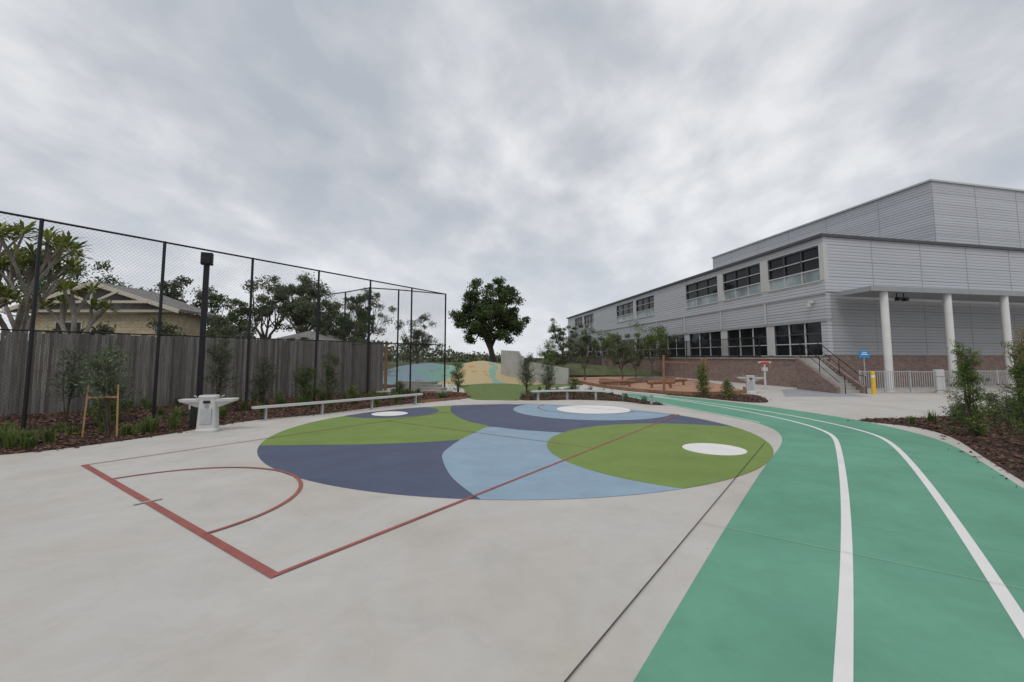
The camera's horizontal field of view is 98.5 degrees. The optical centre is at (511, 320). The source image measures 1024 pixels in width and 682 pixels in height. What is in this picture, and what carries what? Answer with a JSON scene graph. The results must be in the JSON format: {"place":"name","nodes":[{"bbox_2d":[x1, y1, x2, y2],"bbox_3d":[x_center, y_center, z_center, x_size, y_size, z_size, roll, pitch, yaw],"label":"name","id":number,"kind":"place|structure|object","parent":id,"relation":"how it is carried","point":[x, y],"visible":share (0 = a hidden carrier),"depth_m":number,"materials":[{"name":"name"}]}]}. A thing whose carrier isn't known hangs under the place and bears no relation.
{"place":"outdoors","nodes":[
{"label":"outdoors","id":0,"kind":"place"},
{"bbox_2d":[32,313,200,389],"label":"walls","id":1,"kind":"structure","parent":0,"point":[138,324],"depth_m":27.10,"materials":[{"name":"beige brick"}]},
{"bbox_2d":[15,281,215,316],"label":"roof","id":2,"kind":"structure","parent":1,"relation":"on","point":[167,300],"depth_m":28.48,"materials":[{"name":"tile"}]},
{"bbox_2d":[1,281,183,312],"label":"gable trim","id":3,"kind":"structure","parent":2,"relation":"attached to","point":[113,290],"depth_m":26.52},
{"bbox_2d":[30,287,163,308],"bbox_3d":[-25.300,-1.414,27.106,9.200,1.450,0.001,0,-5,0],"label":"gable recess","id":4,"kind":"object","parent":2,"relation":"attached to","point":[97,295],"depth_m":27.08,"materials":[{"name":"paint"}]},
{"bbox_2d":[189,397,197,428],"bbox_3d":[-8.959,2.587,12.375,0.190,0.865,0.200,3,-5,-29],"label":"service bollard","id":5,"kind":"object","parent":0,"point":[193,412],"visible":0.66,"depth_m":12.30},
{"bbox_2d":[1,358,543,379],"bbox_3d":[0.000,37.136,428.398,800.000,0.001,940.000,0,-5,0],"label":"ground","id":6,"kind":"structure","parent":0,"point":[388,361],"depth_m":192.41,"materials":[{"name":"green plant"}]},
{"bbox_2d":[3,335,543,362],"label":"distant trees","id":7,"kind":"object","parent":6,"relation":"on","point":[460,357],"visible":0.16,"depth_m":119.75,"materials":[{"name":"green plant"}]},
{"bbox_2d":[0,376,1023,681],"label":"concrete pavement","id":8,"kind":"structure","parent":0,"point":[102,580],"depth_m":4.19,"materials":[{"name":"concrete"}]},
{"bbox_2d":[178,395,238,432],"bbox_3d":[-8.150,2.481,11.837,1.400,0.978,0.400,1,-5,-14],"label":"drinking fountain","id":9,"kind":"object","parent":8,"relation":"on","point":[208,406],"visible":1,"depth_m":11.69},
{"bbox_2d":[0,378,469,454],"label":"mulch bed","id":10,"kind":"object","parent":8,"relation":"on","point":[93,434],"visible":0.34,"depth_m":14.27,"materials":[{"name":"brown wood"}]},
{"bbox_2d":[0,283,31,307],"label":"frangipani tree","id":11,"kind":"object","parent":10,"relation":"on","point":[5,290],"visible":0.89,"depth_m":17.38,"materials":[{"name":"green plant"}]},
{"bbox_2d":[0,220,94,405],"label":"frangipani tree","id":12,"kind":"object","parent":10,"relation":"on","point":[61,243],"visible":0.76,"depth_m":18.01,"materials":[{"name":"green plant"}]},
{"bbox_2d":[0,243,94,399],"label":"frangipani tree","id":13,"kind":"object","parent":10,"relation":"on","point":[64,273],"visible":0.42,"depth_m":19.95,"materials":[{"name":"green plant"}]},
{"bbox_2d":[41,346,93,425],"bbox_3d":[-12.440,1.860,12.492,1.082,2.341,1.269,0,-5,0],"label":"young gum tree","id":14,"kind":"object","parent":10,"relation":"on","point":[71,385],"visible":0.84,"depth_m":12.48,"materials":[{"name":"green plant"}]},
{"bbox_2d":[0,248,134,331],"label":"gum tree","id":15,"kind":"object","parent":10,"relation":"on","point":[113,280],"visible":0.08,"depth_m":31.16,"materials":[{"name":"green plant"}]},
{"bbox_2d":[27,277,120,402],"bbox_3d":[-17.731,0.892,18.050,2.660,5.172,2.927,-3,-6,33],"label":"frangipani tree","id":16,"kind":"object","parent":10,"relation":"on","point":[104,306],"visible":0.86,"depth_m":17.83,"materials":[{"name":"green plant"}]},
{"bbox_2d":[43,321,116,399],"bbox_3d":[-19.219,1.878,20.005,2.271,3.742,2.613,0,-5,0],"label":"garden bush","id":17,"kind":"object","parent":10,"relation":"on","point":[104,328],"visible":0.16,"depth_m":19.98,"materials":[{"name":"green plant"}]},
{"bbox_2d":[61,342,147,437],"bbox_3d":[-10.260,1.738,11.218,1.525,2.377,1.547,0,-5,0],"label":"young gum tree","id":18,"kind":"object","parent":10,"relation":"on","point":[101,383],"visible":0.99,"depth_m":11.13,"materials":[{"name":"green plant"}]},
{"bbox_2d":[84,393,125,424],"bbox_3d":[-11.290,2.502,12.208,0.902,1.022,0.827,4,-6,-41],"label":"shrub","id":19,"kind":"object","parent":10,"relation":"on","point":[97,413],"visible":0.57,"depth_m":12.16,"materials":[{"name":"green plant"}]},
{"bbox_2d":[136,316,190,385],"bbox_3d":[-16.912,1.778,21.417,2.612,4.176,3.514,0,-5,0],"label":"garden bush","id":20,"kind":"object","parent":10,"relation":"on","point":[170,332],"visible":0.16,"depth_m":21.55,"materials":[{"name":"green plant"}]},
{"bbox_2d":[118,275,217,315],"bbox_3d":[-26.504,0.704,34.040,7.556,8.409,5.956,4,-6,-44],"label":"gum tree","id":21,"kind":"object","parent":10,"relation":"on","point":[175,287],"visible":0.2,"depth_m":33.84,"materials":[{"name":"green plant"}]},
{"bbox_2d":[0,330,387,416],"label":"paling fence","id":22,"kind":"object","parent":10,"relation":"on","point":[263,346],"visible":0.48,"depth_m":18.11,"materials":[{"name":"grey wood"}]},
{"bbox_2d":[196,252,213,396],"bbox_3d":[-10.928,0.420,15.585,0.360,5.710,0.418,3,-5,-29],"label":"light pole","id":23,"kind":"object","parent":10,"relation":"on","point":[204,257],"visible":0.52,"depth_m":15.59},
{"bbox_2d":[191,332,244,394],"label":"young gum tree","id":24,"kind":"object","parent":10,"relation":"on","point":[220,358],"visible":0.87,"depth_m":16.35,"materials":[{"name":"green plant"}]},
{"bbox_2d":[0,211,445,430],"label":"chain link fence","id":25,"kind":"object","parent":10,"relation":"on","point":[25,408],"visible":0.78,"depth_m":14.31,"materials":[{"name":"black metal"}]},
{"bbox_2d":[0,386,446,449],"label":"lomandra grass","id":26,"kind":"structure","parent":10,"relation":"on","point":[9,438],"depth_m":11.70,"materials":[{"name":"green plant"}]},
{"bbox_2d":[198,300,259,338],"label":"tree","id":27,"kind":"object","parent":10,"relation":"on","point":[230,329],"visible":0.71,"depth_m":24.39,"materials":[{"name":"green plant"}]},
{"bbox_2d":[206,293,258,343],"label":"gum tree","id":28,"kind":"object","parent":10,"relation":"on","point":[214,306],"visible":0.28,"depth_m":35.76,"materials":[{"name":"green plant"}]},
{"bbox_2d":[239,356,279,405],"bbox_3d":[-9.923,2.396,17.499,1.358,2.090,1.357,0,-5,0],"label":"shrub","id":29,"kind":"object","parent":10,"relation":"on","point":[262,380],"visible":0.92,"depth_m":17.44,"materials":[{"name":"green plant"}]},
{"bbox_2d":[230,275,297,337],"bbox_3d":[-20.360,0.706,37.509,5.652,8.973,6.939,0,-5,0],"label":"gum tree","id":30,"kind":"object","parent":10,"relation":"on","point":[269,306],"visible":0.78,"depth_m":36.61,"materials":[{"name":"green plant"}]},
{"bbox_2d":[273,274,328,329],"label":"gum tree","id":31,"kind":"object","parent":10,"relation":"on","point":[300,319],"visible":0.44,"depth_m":37.29,"materials":[{"name":"green plant"}]},
{"bbox_2d":[265,331,341,382],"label":"neighbour garage","id":32,"kind":"structure","parent":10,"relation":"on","point":[309,333],"depth_m":31.07,"materials":[{"name":"beige brick"}]},
{"bbox_2d":[290,364,323,405],"bbox_3d":[-8.289,2.611,17.925,1.541,1.738,1.638,0,-5,0],"label":"shrub","id":33,"kind":"object","parent":10,"relation":"on","point":[304,378],"visible":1,"depth_m":17.84,"materials":[{"name":"green plant"}]},
{"bbox_2d":[293,287,362,336],"bbox_3d":[-15.182,1.124,35.892,5.403,7.883,5.925,0,-5,0],"label":"gum tree","id":34,"kind":"object","parent":10,"relation":"on","point":[310,311],"visible":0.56,"depth_m":34.80,"materials":[{"name":"green plant"}]},
{"bbox_2d":[313,351,343,396],"bbox_3d":[-7.900,2.449,19.129,1.307,2.254,1.078,0,-5,0],"label":"shrub","id":35,"kind":"object","parent":10,"relation":"on","point":[331,371],"visible":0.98,"depth_m":19.12,"materials":[{"name":"green plant"}]},
{"bbox_2d":[319,293,375,359],"bbox_3d":[-12.607,1.431,34.488,3.981,7.051,5.059,0,-5,0],"label":"gum tree","id":36,"kind":"object","parent":10,"relation":"on","point":[363,318],"visible":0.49,"depth_m":34.26,"materials":[{"name":"green plant"}]},
{"bbox_2d":[344,383,361,403],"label":"shrub","id":37,"kind":"object","parent":10,"relation":"on","point":[352,394],"visible":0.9,"depth_m":18.73,"materials":[{"name":"green plant"}]},
{"bbox_2d":[318,287,444,393],"bbox_3d":[-7.924,1.168,24.952,7.870,5.752,2.777,0,-5,4],"label":"chain link fence","id":38,"kind":"object","parent":10,"relation":"on","point":[397,334],"visible":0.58,"depth_m":24.52,"materials":[{"name":"black metal"}]},
{"bbox_2d":[420,391,468,402],"bbox_3d":[-3.611,3.756,22.071,3.027,0.120,5.081,2,-5,-24],"label":"timber edging","id":39,"kind":"object","parent":10,"relation":"on","point":[446,399],"visible":0.71,"depth_m":20.63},
{"bbox_2d":[445,361,468,391],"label":"shrub","id":40,"kind":"object","parent":10,"relation":"on","point":[459,376],"visible":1,"depth_m":23.72,"materials":[{"name":"green plant"}]},
{"bbox_2d":[251,393,422,420],"bbox_3d":[-5.921,3.103,16.177,0.275,0.460,6.614,-4,-6,39],"label":"bench rail","id":41,"kind":"object","parent":8,"relation":"on","point":[265,407],"visible":1,"depth_m":15.38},
{"bbox_2d":[81,402,678,577],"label":"court lines","id":42,"kind":"object","parent":8,"relation":"on","point":[269,572],"visible":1,"depth_m":5.57,"materials":[{"name":"red paint"}]},
{"bbox_2d":[398,380,451,393],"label":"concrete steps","id":43,"kind":"structure","parent":8,"relation":"on","point":[438,388],"depth_m":25.20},
{"bbox_2d":[370,361,539,384],"bbox_3d":[-4.700,4.407,38.167,18.600,1.858,15.200,0,-5,0],"label":"play mound","id":44,"kind":"object","parent":8,"relation":"on","point":[480,372],"visible":0.37,"depth_m":35.72,"materials":[{"name":"rubber"}]},
{"bbox_2d":[257,404,773,499],"bbox_3d":[0.070,3.014,12.415,12.560,0.006,12.560,0,-5,0],"label":"court mural","id":45,"kind":"object","parent":8,"relation":"on","point":[411,458],"visible":1,"depth_m":9.29,"materials":[{"name":"multicoloured paint"}]},
{"bbox_2d":[461,383,572,400],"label":"turf","id":46,"kind":"structure","parent":8,"relation":"on","point":[497,391],"depth_m":26.20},
{"bbox_2d":[515,352,540,392],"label":"shrub","id":47,"kind":"object","parent":46,"relation":"on","point":[525,374],"visible":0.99,"depth_m":24.35,"materials":[{"name":"green plant"}]},
{"bbox_2d":[501,350,568,383],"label":"concrete ramp wall","id":48,"kind":"structure","parent":8,"relation":"on","point":[510,363],"depth_m":33.87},
{"bbox_2d":[569,375,609,377],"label":"mulch bed","id":49,"kind":"object","parent":8,"relation":"on","point":[575,376],"visible":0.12,"depth_m":44.84,"materials":[{"name":"brown soil"}]},
{"bbox_2d":[537,343,556,364],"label":"young gum tree","id":50,"kind":"object","parent":49,"relation":"on","point":[546,355],"visible":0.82,"depth_m":49.92,"materials":[{"name":"green plant"}]},
{"bbox_2d":[553,346,573,367],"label":"young gum tree","id":51,"kind":"object","parent":49,"relation":"on","point":[560,360],"visible":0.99,"depth_m":43.53,"materials":[{"name":"green plant"}]},
{"bbox_2d":[555,331,577,363],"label":"young gum tree","id":52,"kind":"object","parent":49,"relation":"on","point":[569,346],"visible":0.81,"depth_m":56.74,"materials":[{"name":"green plant"}]},
{"bbox_2d":[573,334,592,379],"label":"young gum tree","id":53,"kind":"object","parent":49,"relation":"on","point":[582,350],"visible":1,"depth_m":37.79,"materials":[{"name":"green plant"}]},
{"bbox_2d":[574,322,601,364],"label":"young gum tree","id":54,"kind":"object","parent":49,"relation":"on","point":[585,344],"visible":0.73,"depth_m":47.98,"materials":[{"name":"green plant"}]},
{"bbox_2d":[590,329,620,365],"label":"young gum tree","id":55,"kind":"object","parent":49,"relation":"on","point":[607,342],"visible":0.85,"depth_m":47.74,"materials":[{"name":"green plant"}]},
{"bbox_2d":[516,389,664,404],"bbox_3d":[3.299,3.811,22.600,6.255,0.159,8.898,0,-5,0],"label":"mulch bed","id":56,"kind":"object","parent":8,"relation":"on","point":[572,396],"visible":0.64,"depth_m":21.13,"materials":[{"name":"brown soil"}]},
{"bbox_2d":[538,359,557,389],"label":"shrub","id":57,"kind":"object","parent":56,"relation":"on","point":[549,377],"visible":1,"depth_m":25.39,"materials":[{"name":"green plant"}]},
{"bbox_2d":[520,385,646,402],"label":"lomandra grass","id":58,"kind":"structure","parent":56,"relation":"on","point":[602,394],"depth_m":22.01,"materials":[{"name":"green plant"}]},
{"bbox_2d":[531,390,666,403],"bbox_3d":[3.850,3.396,19.753,5.902,0.460,1.630,-2,-5,22],"label":"bench rail","id":59,"kind":"object","parent":8,"relation":"on","point":[622,392],"visible":0.96,"depth_m":20.24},
{"bbox_2d":[569,377,741,391],"bbox_3d":[10.032,4.772,33.852,10.960,0.001,21.959,0,-5,0],"label":"rubber play surface","id":60,"kind":"object","parent":8,"relation":"on","point":[689,385],"visible":0.37,"depth_m":30.78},
{"bbox_2d":[599,380,634,386],"bbox_3d":[6.999,4.158,29.258,2.603,0.494,0.260,1,-5,-17],"label":"balance log","id":61,"kind":"object","parent":60,"relation":"on","point":[606,382],"visible":0.91,"depth_m":29.13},
{"bbox_2d":[599,376,675,385],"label":"brick planter wall","id":62,"kind":"structure","parent":60,"relation":"on","point":[641,379],"depth_m":33.94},
{"bbox_2d":[569,378,746,395],"bbox_3d":[7.109,4.471,31.270,6.811,0.200,18.339,3,-6,-33],"label":"timber edging","id":63,"kind":"object","parent":60,"relation":"on","point":[744,391],"visible":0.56,"depth_m":24.19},
{"bbox_2d":[662,355,706,389],"bbox_3d":[10.335,3.128,26.518,3.871,2.101,1.169,2,-5,-20],"label":"timber climbing frame","id":64,"kind":"object","parent":60,"relation":"on","point":[663,368],"visible":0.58,"depth_m":25.57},
{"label":"mulch bed","id":65,"kind":"object","parent":60,"relation":"on","visible":0},
{"bbox_2d":[603,332,639,378],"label":"young gum tree","id":66,"kind":"object","parent":65,"relation":"on","point":[624,345],"visible":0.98,"depth_m":35.69,"materials":[{"name":"green plant"}]},
{"bbox_2d":[622,343,644,376],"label":"young gum tree","id":67,"kind":"object","parent":65,"relation":"on","point":[640,351],"visible":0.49,"depth_m":40.72,"materials":[{"name":"green plant"}]},
{"bbox_2d":[628,321,671,376],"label":"young gum tree","id":68,"kind":"object","parent":65,"relation":"on","point":[652,339],"visible":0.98,"depth_m":41.71,"materials":[{"name":"green plant"}]},
{"bbox_2d":[648,324,677,360],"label":"young gum tree","id":69,"kind":"object","parent":8,"relation":"on","point":[661,350],"visible":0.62,"depth_m":44.07,"materials":[{"name":"green plant"}]},
{"bbox_2d":[646,392,770,402],"bbox_3d":[9.601,3.743,21.727,5.646,0.160,4.679,-1,-5,11],"label":"mulch bed","id":70,"kind":"object","parent":8,"relation":"on","point":[749,398],"visible":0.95,"depth_m":21.39,"materials":[{"name":"brown soil"}]},
{"bbox_2d":[694,360,713,396],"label":"young bottlebrush tree","id":71,"kind":"object","parent":70,"relation":"on","point":[703,381],"visible":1,"depth_m":22.16,"materials":[{"name":"green plant"}]},
{"bbox_2d":[720,379,739,397],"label":"young bottlebrush tree","id":72,"kind":"object","parent":70,"relation":"on","point":[727,392],"visible":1,"depth_m":21.37,"materials":[{"name":"green plant"}]},
{"bbox_2d":[636,358,826,387],"bbox_3d":[17.575,4.334,39.765,1.958,1.860,24.677,1,-5,-9],"label":"brickwork","id":73,"kind":"object","parent":8,"relation":"on","point":[781,372],"visible":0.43,"depth_m":34.69,"materials":[{"name":"brown brick"}]},
{"bbox_2d":[643,357,828,358],"bbox_3d":[17.564,3.369,39.867,2.105,0.080,24.857,1,-5,-9],"label":"coping","id":74,"kind":"object","parent":73,"relation":"on","point":[741,358],"visible":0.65,"depth_m":33.23,"materials":[{"name":"concrete"}]},
{"bbox_2d":[601,336,760,357],"bbox_3d":[15.411,3.126,46.935,0.439,1.560,30.553,1,-5,-10],"label":"picket fence","id":75,"kind":"object","parent":74,"relation":"on","point":[721,352],"visible":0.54,"depth_m":37.19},
{"bbox_2d":[736,375,764,392],"bbox_3d":[13.200,3.510,24.395,1.400,0.978,0.400,-1,-5,17],"label":"drinking fountain","id":76,"kind":"object","parent":8,"relation":"on","point":[750,380],"visible":0.97,"depth_m":24.24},
{"bbox_2d":[574,355,1022,387],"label":"brick plinth","id":77,"kind":"structure","parent":8,"relation":"on","point":[916,362],"depth_m":29.47,"materials":[{"name":"brick"}]},
{"bbox_2d":[572,244,828,356],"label":"piers and sills","id":78,"kind":"object","parent":77,"relation":"on","point":[823,270],"visible":0.63,"depth_m":33.60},
{"bbox_2d":[568,237,1023,354],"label":"cladding walls","id":79,"kind":"structure","parent":77,"relation":"on","point":[897,264],"depth_m":31.24,"materials":[{"name":"metal"}]},
{"bbox_2d":[575,245,821,355],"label":"window frames","id":80,"kind":"structure","parent":79,"relation":"attached to","point":[784,277],"depth_m":36.14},
{"bbox_2d":[576,247,822,355],"bbox_3d":[16.242,0.923,56.528,0.080,7.200,56.650,1,-5,-8],"label":"window glass","id":81,"kind":"object","parent":80,"relation":"in","point":[814,327],"visible":0.63,"depth_m":35.22,"materials":[{"name":"glass"}]},
{"bbox_2d":[569,240,1017,354],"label":"trim","id":82,"kind":"structure","parent":79,"relation":"attached to","point":[813,321],"depth_m":32.01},
{"bbox_2d":[566,233,1023,318],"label":"roof","id":83,"kind":"structure","parent":79,"relation":"on","point":[861,238],"depth_m":31.37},
{"bbox_2d":[713,181,1023,268],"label":"hall","id":84,"kind":"structure","parent":83,"relation":"on","point":[907,214],"depth_m":34.49,"materials":[{"name":"metal"}]},
{"bbox_2d":[711,179,1023,257],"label":"hall cap","id":85,"kind":"object","parent":84,"relation":"on","point":[960,183],"visible":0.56,"depth_m":35.83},
{"bbox_2d":[731,182,1020,257],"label":"hall joints","id":86,"kind":"object","parent":84,"relation":"attached to","point":[933,216],"visible":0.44,"depth_m":33.94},
{"bbox_2d":[830,293,1023,355],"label":"cladding under canopy","id":87,"kind":"structure","parent":77,"relation":"on","point":[854,330],"depth_m":29.70,"materials":[{"name":"metal"}]},
{"bbox_2d":[858,370,937,391],"bbox_3d":[21.350,3.341,24.409,3.808,1.170,0.060,-1,-5,9],"label":"balustrade","id":88,"kind":"object","parent":8,"relation":"on","point":[910,389],"visible":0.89,"depth_m":24.36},
{"bbox_2d":[846,410,1023,486],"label":"mulch bed","id":89,"kind":"object","parent":8,"relation":"on","point":[1000,448],"visible":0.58,"depth_m":10.65,"materials":[{"name":"brown wood"}]},
{"bbox_2d":[907,410,988,435],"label":"lomandra grass","id":90,"kind":"structure","parent":89,"relation":"on","point":[911,420],"depth_m":13.18,"materials":[{"name":"green plant"}]},
{"bbox_2d":[938,402,974,427],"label":"shrub","id":91,"kind":"object","parent":89,"relation":"on","point":[953,416],"visible":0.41,"depth_m":12.44,"materials":[{"name":"green plant"}]},
{"bbox_2d":[938,339,999,435],"bbox_3d":[11.628,1.702,11.197,1.115,2.512,1.125,0,-5,0],"label":"young bottlebrush tree","id":92,"kind":"object","parent":89,"relation":"on","point":[966,373],"visible":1,"depth_m":11.15,"materials":[{"name":"green plant"}]},
{"bbox_2d":[975,391,1010,422],"bbox_3d":[14.540,2.600,13.322,1.021,1.009,1.007,4,-6,-41],"label":"shrub","id":93,"kind":"object","parent":89,"relation":"on","point":[995,399],"visible":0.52,"depth_m":13.29,"materials":[{"name":"green plant"}]},
{"bbox_2d":[981,384,1020,429],"bbox_3d":[13.625,2.360,12.051,1.073,1.280,1.019,-3,-6,33],"label":"shrub","id":94,"kind":"object","parent":89,"relation":"on","point":[1004,409],"visible":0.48,"depth_m":12.08,"materials":[{"name":"green plant"}]},
{"bbox_2d":[994,337,1023,438],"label":"young bottlebrush tree","id":95,"kind":"object","parent":89,"relation":"on","point":[1019,379],"visible":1,"depth_m":9.26,"materials":[{"name":"green plant"}]},
{"bbox_2d":[995,326,1023,393],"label":"young bottlebrush tree","id":96,"kind":"object","parent":89,"relation":"on","point":[1019,352],"visible":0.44,"depth_m":10.91,"materials":[{"name":"green plant"}]},
{"bbox_2d":[933,369,945,392],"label":"gate panel","id":97,"kind":"structure","parent":8,"relation":"on","point":[940,381],"depth_m":24.56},
{"bbox_2d":[879,291,1014,390],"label":"canopy columns","id":98,"kind":"structure","parent":8,"relation":"on","point":[948,321],"depth_m":26.81,"materials":[{"name":"concrete"}]},
{"bbox_2d":[842,291,1023,302],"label":"canopy slab","id":99,"kind":"structure","parent":98,"relation":"on","point":[961,297],"depth_m":28.41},
{"bbox_2d":[836,286,1023,295],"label":"canopy fascia","id":100,"kind":"structure","parent":99,"relation":"attached to","point":[923,290],"depth_m":26.79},
{"bbox_2d":[944,370,1016,390],"bbox_3d":[27.300,3.410,25.256,6.554,1.170,0.060,1,-5,-10],"label":"balustrade","id":101,"kind":"object","parent":8,"relation":"on","point":[997,377],"visible":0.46,"depth_m":25.29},
{"bbox_2d":[0,0,1023,357],"label":"sky","id":102,"kind":"structure","parent":0,"point":[582,155],"materials":[{"name":"grey"}]},
{"bbox_2d":[362,362,665,375],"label":"hill","id":103,"kind":"structure","parent":0,"point":[578,369],"depth_m":45.78,"materials":[{"name":"green plant"}]},
{"bbox_2d":[271,271,343,333],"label":"gum tree","id":104,"kind":"object","parent":103,"relation":"on","point":[342,305],"visible":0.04,"depth_m":45.95,"materials":[{"name":"green plant"}]},
{"bbox_2d":[336,287,396,338],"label":"gum tree","id":105,"kind":"object","parent":103,"relation":"on","point":[353,301],"visible":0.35,"depth_m":49.93,"materials":[{"name":"green plant"}]},
{"bbox_2d":[394,312,442,363],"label":"gum tree","id":106,"kind":"object","parent":103,"relation":"on","point":[422,336],"visible":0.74,"depth_m":59.77,"materials":[{"name":"green plant"}]},
{"bbox_2d":[448,276,530,362],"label":"shade tree","id":107,"kind":"object","parent":103,"relation":"on","point":[484,313],"visible":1,"depth_m":58.67,"materials":[{"name":"green plant"}]},
{"bbox_2d":[547,317,575,351],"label":"gum tree","id":108,"kind":"object","parent":103,"relation":"on","point":[553,329],"visible":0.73,"depth_m":83.39,"materials":[{"name":"green plant"}]},
{"bbox_2d":[618,394,1023,681],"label":"running track","id":109,"kind":"structure","parent":0,"point":[755,606],"depth_m":4.12,"materials":[{"name":"rubber"}]},
{"bbox_2d":[781,389,865,395],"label":"asphalt path","id":110,"kind":"structure","parent":0,"point":[792,392],"depth_m":24.05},
{"bbox_2d":[796,343,866,393],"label":"entry stairs","id":111,"kind":"structure","parent":110,"relation":"on","point":[820,374],"depth_m":25.75,"materials":[{"name":"concrete"}]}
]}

